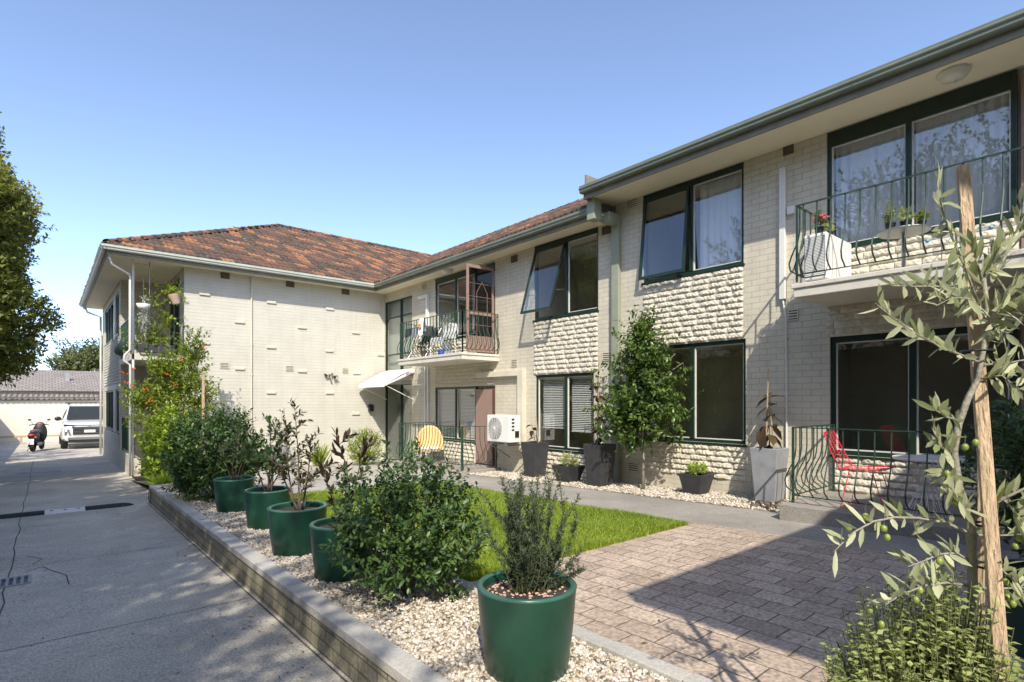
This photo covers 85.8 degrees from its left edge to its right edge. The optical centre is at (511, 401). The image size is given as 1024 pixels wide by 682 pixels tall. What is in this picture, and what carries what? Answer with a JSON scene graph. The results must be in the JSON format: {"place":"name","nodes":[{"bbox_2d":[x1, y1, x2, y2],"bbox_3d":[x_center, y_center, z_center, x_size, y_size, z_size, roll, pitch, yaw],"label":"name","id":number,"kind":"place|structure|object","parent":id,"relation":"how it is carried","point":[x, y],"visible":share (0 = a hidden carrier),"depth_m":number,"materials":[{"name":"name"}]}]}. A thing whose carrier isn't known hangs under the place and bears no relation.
{"place":"outdoors","nodes":[
{"label":"outdoors","id":0,"kind":"place"},
{"bbox_2d":[86,442,102,454],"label":"yard","id":1,"kind":"structure","parent":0,"point":[94,445],"depth_m":25.41,"materials":[{"name":"concrete"}]},
{"bbox_2d":[132,475,149,489],"bbox_3d":[-6.904,1.727,11.813,1.650,0.062,4.450,0,0,-40],"label":"side bed","id":2,"kind":"object","parent":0,"point":[139,478],"visible":0.1,"depth_m":12.27,"materials":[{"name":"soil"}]},
{"bbox_2d":[147,470,172,484],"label":"grass tuft","id":3,"kind":"object","parent":2,"relation":"on","point":[162,477],"visible":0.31,"depth_m":10.32,"materials":[{"name":"green plant"}]},
{"bbox_2d":[133,394,194,483],"bbox_3d":[-6.850,0.856,11.050,1.066,2.065,1.072,0,0,20],"label":"creeper","id":4,"kind":"object","parent":2,"relation":"on","point":[154,437],"visible":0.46,"depth_m":10.79,"materials":[{"name":"green plant"}]},
{"bbox_2d":[118,316,225,468],"bbox_3d":[-7.513,0.050,12.410,2.280,3.906,1.379,0,0,-40],"label":"flowering shrub","id":5,"kind":"object","parent":2,"relation":"on","point":[174,370],"visible":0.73,"depth_m":12.26,"materials":[{"name":"green plant"}]},
{"bbox_2d":[0,441,352,681],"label":"driveway","id":6,"kind":"structure","parent":0,"point":[121,588],"depth_m":4.70,"materials":[{"name":"concrete"}]},
{"bbox_2d":[0,574,30,587],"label":"drain grate","id":7,"kind":"object","parent":6,"relation":"on","point":[20,580],"visible":1,"depth_m":5.16,"materials":[{"name":"grey metal"}]},
{"bbox_2d":[0,434,58,443],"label":"wheel stop rail","id":8,"kind":"object","parent":6,"relation":"on","point":[24,436],"visible":0.2,"depth_m":27.46,"materials":[{"name":"beige concrete"}]},
{"bbox_2d":[27,419,50,451],"bbox_3d":[-19.303,1.368,22.392,0.740,1.286,1.830,0,0,-28],"label":"motor scooter","id":9,"kind":"object","parent":6,"relation":"on","point":[37,435],"visible":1,"depth_m":22.16,"materials":[{"name":"black plastic"}]},
{"bbox_2d":[0,503,133,518],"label":"speed bump","id":10,"kind":"object","parent":6,"relation":"on","point":[52,511],"visible":1,"depth_m":8.70,"materials":[{"name":"black rubber"}]},
{"bbox_2d":[54,402,102,448],"bbox_3d":[-19.472,1.037,25.205,2.280,1.950,5.165,0,0,-40],"label":"suv","id":11,"kind":"object","parent":6,"relation":"on","point":[78,423],"visible":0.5,"depth_m":23.44,"materials":[{"name":"paint"}]},
{"bbox_2d":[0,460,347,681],"bbox_3d":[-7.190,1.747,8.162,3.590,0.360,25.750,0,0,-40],"label":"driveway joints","id":12,"kind":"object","parent":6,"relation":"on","point":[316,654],"visible":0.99,"depth_m":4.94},
{"bbox_2d":[0,494,896,677],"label":"fallen leaves","id":13,"kind":"object","parent":6,"relation":"on","point":[372,615],"visible":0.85,"depth_m":4.20,"materials":[{"name":"brown plant"}]},
{"bbox_2d":[255,459,492,493],"bbox_3d":[-3.941,1.645,12.719,5.640,0.341,6.900,0,0,-40],"label":"courtyard concrete","id":14,"kind":"object","parent":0,"point":[320,484],"visible":0.19,"depth_m":11.71,"materials":[{"name":"grey concrete"}]},
{"bbox_2d":[271,410,289,467],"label":"potted plant","id":15,"kind":"object","parent":14,"relation":"on","point":[278,421],"visible":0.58,"depth_m":14.22,"materials":[{"name":"green plant"}]},
{"bbox_2d":[305,443,331,465],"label":"grass tuft","id":16,"kind":"object","parent":14,"relation":"on","point":[320,455],"visible":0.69,"depth_m":15.02,"materials":[{"name":"green plant"}]},
{"bbox_2d":[132,479,743,508],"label":"garden soil","id":17,"kind":"structure","parent":0,"point":[142,482],"depth_m":11.06,"materials":[{"name":"brown soil"}]},
{"bbox_2d":[153,403,271,501],"bbox_3d":[-4.455,0.758,8.334,1.657,1.540,1.583,0,0,-40],"label":"round bush","id":18,"kind":"object","parent":17,"relation":"in","point":[187,465],"visible":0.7,"depth_m":7.94,"materials":[{"name":"green plant"}]},
{"bbox_2d":[149,483,450,681],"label":"brick planter wall","id":19,"kind":"structure","parent":17,"relation":"on","point":[351,647],"depth_m":3.87,"materials":[{"name":"concrete"}]},
{"bbox_2d":[344,428,387,464],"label":"clipped shrub","id":20,"kind":"object","parent":17,"relation":"on","point":[354,451],"visible":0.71,"depth_m":15.06,"materials":[{"name":"green plant"}]},
{"bbox_2d":[164,485,670,681],"bbox_3d":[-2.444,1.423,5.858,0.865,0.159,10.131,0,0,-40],"label":"white gravel","id":21,"kind":"structure","parent":17,"relation":"on","point":[626,671],"depth_m":3.46,"materials":[{"name":"beige gravel"}]},
{"bbox_2d":[171,411,200,488],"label":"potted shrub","id":22,"kind":"object","parent":21,"relation":"on","point":[175,483],"visible":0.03,"depth_m":9.26,"materials":[{"name":"green plant"}]},
{"bbox_2d":[210,420,256,512],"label":"potted shrub","id":23,"kind":"object","parent":21,"relation":"on","point":[229,493],"visible":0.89,"depth_m":7.15,"materials":[{"name":"green plant"}]},
{"bbox_2d":[241,413,295,529],"bbox_3d":[-2.779,0.781,6.277,0.637,1.309,0.564,0,0,-40],"label":"potted shrub","id":24,"kind":"object","parent":21,"relation":"on","point":[259,500],"visible":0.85,"depth_m":6.17,"materials":[{"name":"green plant"}]},
{"bbox_2d":[263,398,327,556],"bbox_3d":[-2.032,0.690,5.194,0.567,1.460,0.536,0,0,-40],"label":"potted shrub","id":25,"kind":"object","parent":21,"relation":"on","point":[289,527],"visible":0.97,"depth_m":5.09,"materials":[{"name":"green plant"}]},
{"bbox_2d":[309,428,377,582],"bbox_3d":[-1.367,0.801,4.456,0.519,1.216,0.506,0,0,-40],"label":"potted shrub","id":26,"kind":"object","parent":21,"relation":"on","point":[321,531],"visible":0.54,"depth_m":4.30,"materials":[{"name":"green plant"}]},
{"bbox_2d":[317,436,494,604],"bbox_3d":[-0.770,0.838,3.958,1.224,1.194,1.282,0,0,-40],"label":"round bush","id":27,"kind":"object","parent":21,"relation":"on","point":[415,553],"visible":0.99,"depth_m":3.76,"materials":[{"name":"green plant"}]},
{"bbox_2d":[476,463,586,681],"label":"potted shrub","id":28,"kind":"object","parent":21,"relation":"on","point":[526,601],"visible":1,"depth_m":2.75,"materials":[{"name":"plant"}]},
{"bbox_2d":[819,555,1023,681],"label":"herb bush","id":29,"kind":"object","parent":21,"relation":"on","point":[946,652],"visible":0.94,"depth_m":1.39,"materials":[{"name":"green plant"}]},
{"bbox_2d":[823,163,1023,671],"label":"olive tree","id":30,"kind":"object","parent":21,"relation":"on","point":[954,477],"visible":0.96,"depth_m":1.35,"materials":[{"name":"green plant"}]},
{"bbox_2d":[977,465,984,651],"bbox_3d":[1.288,0.754,1.511,0.047,1.574,0.016,0,0,-40],"label":"wooden stake","id":31,"kind":"object","parent":21,"relation":"on","point":[980,557],"depth_m":1.50,"materials":[{"name":"brown wood"}]},
{"bbox_2d":[956,164,1010,681],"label":"wooden stake","id":32,"kind":"object","parent":21,"relation":"on","point":[990,528],"visible":0.83,"depth_m":1.35,"materials":[{"name":"brown wood"}]},
{"bbox_2d":[377,547,715,681],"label":"concrete edging","id":33,"kind":"object","parent":17,"relation":"on","point":[649,663],"visible":0.13,"depth_m":2.94,"materials":[{"name":"grey concrete"}]},
{"bbox_2d":[79,8,1023,509],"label":"apartment building","id":34,"kind":"structure","parent":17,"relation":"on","point":[699,242],"depth_m":9.57,"materials":[{"name":"brick"}]},
{"bbox_2d":[104,302,112,346],"bbox_3d":[-13.055,-2.482,17.905,0.126,1.235,3.040,0,0,-40],"label":"window","id":35,"kind":"structure","parent":34,"relation":"in","point":[109,313],"depth_m":18.26,"materials":[{"name":"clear glass"}]},
{"bbox_2d":[104,390,112,431],"bbox_3d":[-13.055,0.292,17.905,0.126,1.285,3.040,0,0,-40],"label":"window","id":36,"kind":"structure","parent":34,"relation":"in","point":[109,394],"depth_m":18.26,"materials":[{"name":"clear glass"}]},
{"bbox_2d":[114,293,118,337],"bbox_3d":[-11.293,-2.482,15.827,0.126,1.235,1.090,0,0,-40],"label":"window","id":37,"kind":"structure","parent":34,"relation":"in","point":[118,293],"depth_m":15.82,"materials":[{"name":"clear glass"}]},
{"bbox_2d":[114,389,118,434],"bbox_3d":[-11.293,0.292,15.827,0.126,1.285,1.090,0,0,-40],"label":"window","id":38,"kind":"structure","parent":34,"relation":"in","point":[117,389],"depth_m":15.82,"materials":[{"name":"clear glass"}]},
{"bbox_2d":[119,320,140,353],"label":"potted fern","id":39,"kind":"object","parent":34,"relation":"on","point":[138,333],"visible":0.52,"depth_m":13.43,"materials":[{"name":"green plant"}]},
{"bbox_2d":[136,278,151,339],"bbox_3d":[-8.711,-2.174,13.026,0.308,1.465,0.320,0,0,-25],"label":"hanging basket","id":40,"kind":"object","parent":34,"relation":"hanging from","point":[144,306],"visible":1,"depth_m":13.01,"materials":[{"name":"white metal"}]},
{"bbox_2d":[134,272,185,353],"bbox_3d":[-8.504,-2.145,13.320,1.150,1.969,0.488,0,0,-40],"label":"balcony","id":41,"kind":"object","parent":34,"relation":"on","point":[147,347],"visible":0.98,"depth_m":13.26,"materials":[{"name":"plant"}]},
{"bbox_2d":[161,281,180,304],"bbox_3d":[-8.298,-2.686,13.434,0.371,0.643,0.392,0,0,-9],"label":"hanging pot","id":42,"kind":"object","parent":34,"relation":"hanging from","point":[174,297],"visible":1,"depth_m":13.41,"materials":[{"name":"ceramic"}]},
{"bbox_2d":[170,278,179,354],"bbox_3d":[-8.712,-2.145,15.033,0.925,2.130,2.200,0,0,-40],"label":"window","id":43,"kind":"structure","parent":34,"relation":"in","point":[177,307],"depth_m":15.34,"materials":[{"name":"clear glass"}]},
{"bbox_2d":[324,373,338,378],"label":"wall sprig","id":44,"kind":"object","parent":34,"relation":"attached to","point":[329,375],"depth_m":16.02,"materials":[{"name":"brown metal"}]},
{"bbox_2d":[385,296,411,375],"bbox_3d":[-3.351,-1.900,16.580,0.245,2.340,2.286,0,0,-40],"label":"stair window","id":45,"kind":"structure","parent":34,"relation":"in","point":[400,310],"depth_m":16.98,"materials":[{"name":"clear glass"}]},
{"bbox_2d":[385,384,411,459],"bbox_3d":[-3.189,0.625,16.717,0.582,2.510,2.286,0,0,-40],"label":"entrance door","id":46,"kind":"structure","parent":34,"relation":"in","point":[400,406],"depth_m":17.41,"materials":[{"name":"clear glass"}]},
{"bbox_2d":[418,318,425,335],"bbox_3d":[-2.203,-1.808,13.498,0.145,0.451,0.200,0,0,-40],"label":"beach towel","id":47,"kind":"object","parent":34,"relation":"hanging from","point":[421,327],"visible":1,"depth_m":13.48,"materials":[{"name":"fabric"}]},
{"bbox_2d":[404,325,442,357],"bbox_3d":[-2.268,-1.476,14.105,0.568,0.793,1.050,0,0,-40],"label":"clothes airer","id":48,"kind":"object","parent":34,"relation":"on","point":[414,330],"visible":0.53,"depth_m":13.97,"materials":[{"name":"grey metal"}]},
{"bbox_2d":[418,336,430,356],"bbox_3d":[-2.200,-1.364,13.839,0.451,0.560,0.412,0,0,-40],"label":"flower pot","id":49,"kind":"object","parent":34,"relation":"on","point":[424,354],"visible":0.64,"depth_m":13.81,"materials":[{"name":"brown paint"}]},
{"bbox_2d":[430,323,456,355],"bbox_3d":[-1.667,-1.507,13.407,0.488,0.848,0.479,0,0,40],"label":"chair","id":50,"kind":"object","parent":34,"relation":"on","point":[455,328],"visible":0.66,"depth_m":13.43,"materials":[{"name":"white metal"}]},
{"bbox_2d":[438,313,458,353],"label":"dry plant","id":51,"kind":"object","parent":34,"relation":"on","point":[446,345],"visible":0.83,"depth_m":13.03,"materials":[{"name":"grey plant"}]},
{"bbox_2d":[435,265,490,341],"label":"balcony window","id":52,"kind":"structure","parent":34,"relation":"in","point":[450,289],"depth_m":15.43,"materials":[{"name":"clear glass"}]},
{"bbox_2d":[436,386,494,443],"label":"balcony window","id":53,"kind":"structure","parent":34,"relation":"in","point":[455,406],"depth_m":14.71,"materials":[{"name":"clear glass"}]},
{"bbox_2d":[466,263,493,352],"bbox_3d":[-0.728,-2.125,12.710,0.790,1.990,0.030,0,0,-40],"label":"screen door","id":54,"kind":"structure","parent":34,"relation":"in","point":[468,265],"depth_m":12.69,"materials":[{"name":"brown metal"}]},
{"bbox_2d":[476,388,494,465],"bbox_3d":[-0.651,0.615,13.250,0.065,1.830,0.744,0,0,-40],"label":"screen door","id":55,"kind":"structure","parent":34,"relation":"in","point":[484,398],"depth_m":13.24,"materials":[{"name":"brown paint"}]},
{"bbox_2d":[477,264,494,353],"bbox_3d":[-0.596,-2.170,13.289,0.040,2.140,0.754,0,0,-40],"label":"balcony door","id":56,"kind":"structure","parent":34,"relation":"in","point":[483,276],"depth_m":13.34,"materials":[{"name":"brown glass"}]},
{"bbox_2d":[489,443,521,457],"bbox_3d":[-0.084,1.104,12.083,0.600,0.349,0.590,0,0,-40],"label":"wall bracket","id":57,"kind":"object","parent":34,"relation":"attached to","point":[491,444],"depth_m":12.10,"materials":[{"name":"grey metal"}]},
{"bbox_2d":[487,415,519,444],"bbox_3d":[-0.187,0.610,11.981,0.348,0.620,0.782,0,0,-40],"label":"air conditioner","id":58,"kind":"object","parent":57,"relation":"on","point":[503,428],"visible":1,"depth_m":11.77,"materials":[{"name":"white metal"}]},
{"bbox_2d":[520,227,598,321],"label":"window","id":59,"kind":"structure","parent":34,"relation":"in","point":[566,269],"depth_m":12.52,"materials":[{"name":"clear glass"}]},
{"bbox_2d":[536,372,593,453],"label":"window","id":60,"kind":"structure","parent":34,"relation":"in","point":[561,399],"depth_m":11.88,"materials":[{"name":"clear glass"}]},
{"bbox_2d":[638,162,744,284],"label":"window","id":61,"kind":"structure","parent":34,"relation":"in","point":[695,226],"depth_m":9.02,"materials":[{"name":"clear glass"}]},
{"bbox_2d":[644,339,746,446],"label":"window","id":62,"kind":"structure","parent":34,"relation":"in","point":[718,417],"depth_m":10.35,"materials":[{"name":"clear glass"}]},
{"bbox_2d":[804,232,850,281],"bbox_3d":[4.008,-1.740,6.978,0.865,0.600,0.260,0,0,-40],"label":"air conditioner","id":63,"kind":"object","parent":34,"relation":"on","point":[833,254],"visible":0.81,"depth_m":6.74,"materials":[{"name":"white metal"}]},
{"bbox_2d":[812,210,829,232],"bbox_3d":[3.791,-2.193,6.764,0.192,0.303,0.206,0,0,-3],"label":"flower pot","id":64,"kind":"object","parent":63,"relation":"on","point":[821,220],"visible":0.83,"depth_m":6.74,"materials":[{"name":"black plastic"}]},
{"bbox_2d":[824,221,835,234],"bbox_3d":[3.997,-2.160,6.939,0.203,0.238,0.172,0,0,-40],"label":"flower pot","id":65,"kind":"object","parent":63,"relation":"on","point":[826,228],"visible":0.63,"depth_m":6.90,"materials":[{"name":"green plastic"}]},
{"bbox_2d":[877,224,931,266],"bbox_3d":[4.413,-1.676,6.207,0.510,0.484,0.510,0,0,-40],"label":"bistro table","id":66,"kind":"object","parent":34,"relation":"on","point":[897,232],"visible":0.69,"depth_m":6.19,"materials":[{"name":"grey metal"}]},
{"bbox_2d":[881,198,897,228],"bbox_3d":[4.285,-2.104,6.245,0.180,0.369,0.178,0,0,-26],"label":"flower pot","id":67,"kind":"object","parent":66,"relation":"on","point":[887,223],"visible":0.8,"depth_m":6.22,"materials":[{"name":"black plastic"}]},
{"bbox_2d":[897,205,916,225],"bbox_3d":[4.429,-2.057,6.183,0.219,0.274,0.204,0,0,-40],"label":"flower pot","id":68,"kind":"object","parent":66,"relation":"on","point":[902,212],"visible":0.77,"depth_m":6.16,"materials":[{"name":"black plastic"}]},
{"bbox_2d":[915,209,931,223],"bbox_3d":[4.561,-2.029,6.106,0.154,0.218,0.178,0,0,-40],"label":"flower pot","id":69,"kind":"object","parent":66,"relation":"on","point":[920,220],"visible":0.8,"depth_m":6.09,"materials":[{"name":"black plastic"}]},
{"bbox_2d":[827,69,1023,248],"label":"window","id":70,"kind":"structure","parent":34,"relation":"in","point":[982,118],"depth_m":6.70,"materials":[{"name":"clear glass"}]},
{"bbox_2d":[829,322,1023,469],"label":"window","id":71,"kind":"structure","parent":34,"relation":"in","point":[876,380],"depth_m":7.99,"materials":[{"name":"black glass"}]},
{"bbox_2d":[925,222,1019,262],"bbox_3d":[4.964,-1.653,5.665,0.544,0.447,1.064,0,0,-40],"label":"clothes airer","id":72,"kind":"object","parent":34,"relation":"on","point":[990,227],"visible":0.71,"depth_m":5.84,"materials":[{"name":"white plastic"}]},
{"bbox_2d":[1021,74,1023,248],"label":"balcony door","id":73,"kind":"structure","parent":34,"relation":"in","point":[1022,76],"depth_m":5.94,"materials":[{"name":"green glass"}]},
{"bbox_2d":[1021,327,1023,465],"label":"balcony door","id":74,"kind":"structure","parent":34,"relation":"in","point":[1022,328],"depth_m":5.94,"materials":[{"name":"green metal"}]},
{"bbox_2d":[468,470,791,512],"bbox_3d":[1.573,1.500,9.757,1.060,0.226,6.850,0,0,-40],"label":"gravel strip","id":75,"kind":"object","parent":17,"relation":"on","point":[658,496],"visible":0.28,"depth_m":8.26,"materials":[{"name":"beige gravel"}]},
{"bbox_2d":[521,416,548,477],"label":"potted plant","id":76,"kind":"object","parent":75,"relation":"on","point":[534,454],"visible":0.93,"depth_m":11.20,"materials":[{"name":"grey plant"}]},
{"bbox_2d":[551,451,584,482],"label":"potted plant","id":77,"kind":"object","parent":75,"relation":"on","point":[571,471],"visible":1,"depth_m":10.25,"materials":[{"name":"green plant"}]},
{"bbox_2d":[583,358,615,486],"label":"potted plant","id":78,"kind":"object","parent":75,"relation":"on","point":[599,460],"visible":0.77,"depth_m":9.60,"materials":[{"name":"black plant"}]},
{"bbox_2d":[678,461,714,494],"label":"potted plant","id":79,"kind":"object","parent":75,"relation":"on","point":[693,481],"visible":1,"depth_m":8.47,"materials":[{"name":"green plant"}]},
{"bbox_2d":[750,500,780,508],"bbox_3d":[3.401,1.380,7.365,0.361,0.084,0.500,0,0,30],"label":"rock cluster","id":80,"kind":"object","parent":75,"relation":"on","point":[767,504],"visible":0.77,"depth_m":7.28,"materials":[{"name":"white stone"}]},
{"bbox_2d":[750,369,788,503],"bbox_3d":[3.589,0.479,7.659,0.486,1.850,0.449,0,0,-40],"label":"potted plant","id":81,"kind":"object","parent":75,"relation":"on","point":[769,463],"visible":0.93,"depth_m":7.55,"materials":[{"name":"grey plant"}]},
{"bbox_2d":[582,304,704,489],"bbox_3d":[2.248,-0.047,9.198,1.711,3.130,1.848,0,0,-23],"label":"tree","id":82,"kind":"object","parent":17,"relation":"on","point":[624,418],"visible":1,"depth_m":8.98,"materials":[{"name":"green plant"}]},
{"bbox_2d":[394,458,500,473],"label":"porch slab","id":83,"kind":"structure","parent":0,"point":[476,468],"depth_m":12.99,"materials":[{"name":"concrete"}]},
{"bbox_2d":[396,422,461,470],"bbox_3d":[-2.139,1.082,13.435,1.105,1.036,3.111,0,0,-20],"label":"porch railing","id":84,"kind":"object","parent":83,"relation":"on","point":[400,431],"visible":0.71,"depth_m":13.20,"materials":[{"name":"metal"}]},
{"bbox_2d":[416,425,443,461],"bbox_3d":[-2.106,1.081,14.087,0.719,0.922,0.525,0,0,-5],"label":"basket chair","id":85,"kind":"object","parent":83,"relation":"on","point":[437,433],"visible":0.69,"depth_m":14.25,"materials":[{"name":"yellow wicker"}]},
{"bbox_2d":[462,426,497,470],"bbox_3d":[-0.689,1.082,12.448,0.974,1.036,0.150,0,0,-40],"label":"porch railing","id":86,"kind":"object","parent":83,"relation":"attached to","point":[476,447],"visible":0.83,"depth_m":12.32,"materials":[{"name":"metal"}]},
{"bbox_2d":[0,0,1023,370],"label":"sky","id":87,"kind":"structure","parent":0,"point":[431,127],"materials":[{"name":"blue"}]},
{"bbox_2d":[418,474,744,523],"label":"concrete path","id":88,"kind":"structure","parent":0,"point":[691,512],"depth_m":7.90,"materials":[{"name":"grey concrete"}]},
{"bbox_2d":[470,522,1023,681],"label":"brick paving","id":89,"kind":"structure","parent":0,"point":[795,594],"depth_m":3.87,"materials":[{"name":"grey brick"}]},
{"bbox_2d":[950,395,1023,657],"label":"potted shrub","id":90,"kind":"object","parent":89,"relation":"on","point":[1015,615],"visible":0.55,"depth_m":3.00,"materials":[{"name":"green plant"}]},
{"bbox_2d":[697,509,1023,564],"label":"concrete path","id":91,"kind":"structure","parent":0,"point":[767,522],"depth_m":5.71,"materials":[{"name":"grey concrete"}]},
{"bbox_2d":[779,491,1023,551],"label":"porch slab","id":92,"kind":"structure","parent":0,"point":[822,512],"depth_m":6.05,"materials":[{"name":"concrete"}]},
{"bbox_2d":[823,431,895,511],"bbox_3d":[3.950,0.775,6.280,0.491,0.842,0.621,0,0,-44],"label":"wire chair","id":93,"kind":"object","parent":92,"relation":"on","point":[865,469],"visible":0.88,"depth_m":6.30,"materials":[{"name":"red paint"}]},
{"bbox_2d":[784,424,1014,523],"bbox_3d":[4.949,0.802,5.471,1.398,0.996,3.969,0,0,-40],"label":"porch railing","id":94,"kind":"object","parent":92,"relation":"on","point":[793,481],"visible":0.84,"depth_m":6.31,"materials":[{"name":"green metal"}]},
{"bbox_2d":[890,454,967,517],"bbox_3d":[4.396,0.893,5.825,0.650,0.601,0.650,0,0,-40],"label":"porch table","id":95,"kind":"object","parent":92,"relation":"on","point":[932,459],"visible":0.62,"depth_m":5.80,"materials":[{"name":"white metal"}]},
{"label":"ground","id":96,"kind":"structure","parent":0,"visible":0},
{"bbox_2d":[0,111,66,387],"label":"street tree","id":97,"kind":"object","parent":96,"relation":"on","point":[18,224],"visible":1,"depth_m":11.42,"materials":[{"name":"green plant"}]},
{"bbox_2d":[0,394,102,442],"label":"boundary wall","id":98,"kind":"structure","parent":96,"relation":"on","point":[16,413],"depth_m":28.72,"materials":[{"name":"paint"}]},
{"bbox_2d":[0,369,102,397],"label":"neighbour house","id":99,"kind":"structure","parent":96,"relation":"on","point":[55,382],"depth_m":34.01,"materials":[{"name":"grey tile"}]},
{"bbox_2d":[38,335,102,371],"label":"garden tree","id":100,"kind":"object","parent":96,"relation":"on","point":[74,360],"visible":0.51,"depth_m":47.80,"materials":[{"name":"green plant"}]},
{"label":"lawn soil","id":101,"kind":"structure","parent":0,"visible":0},
{"bbox_2d":[290,482,688,581],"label":"lawn grass","id":102,"kind":"structure","parent":101,"relation":"on","point":[600,527],"depth_m":6.15,"materials":[{"name":"green plant"}]}
]}

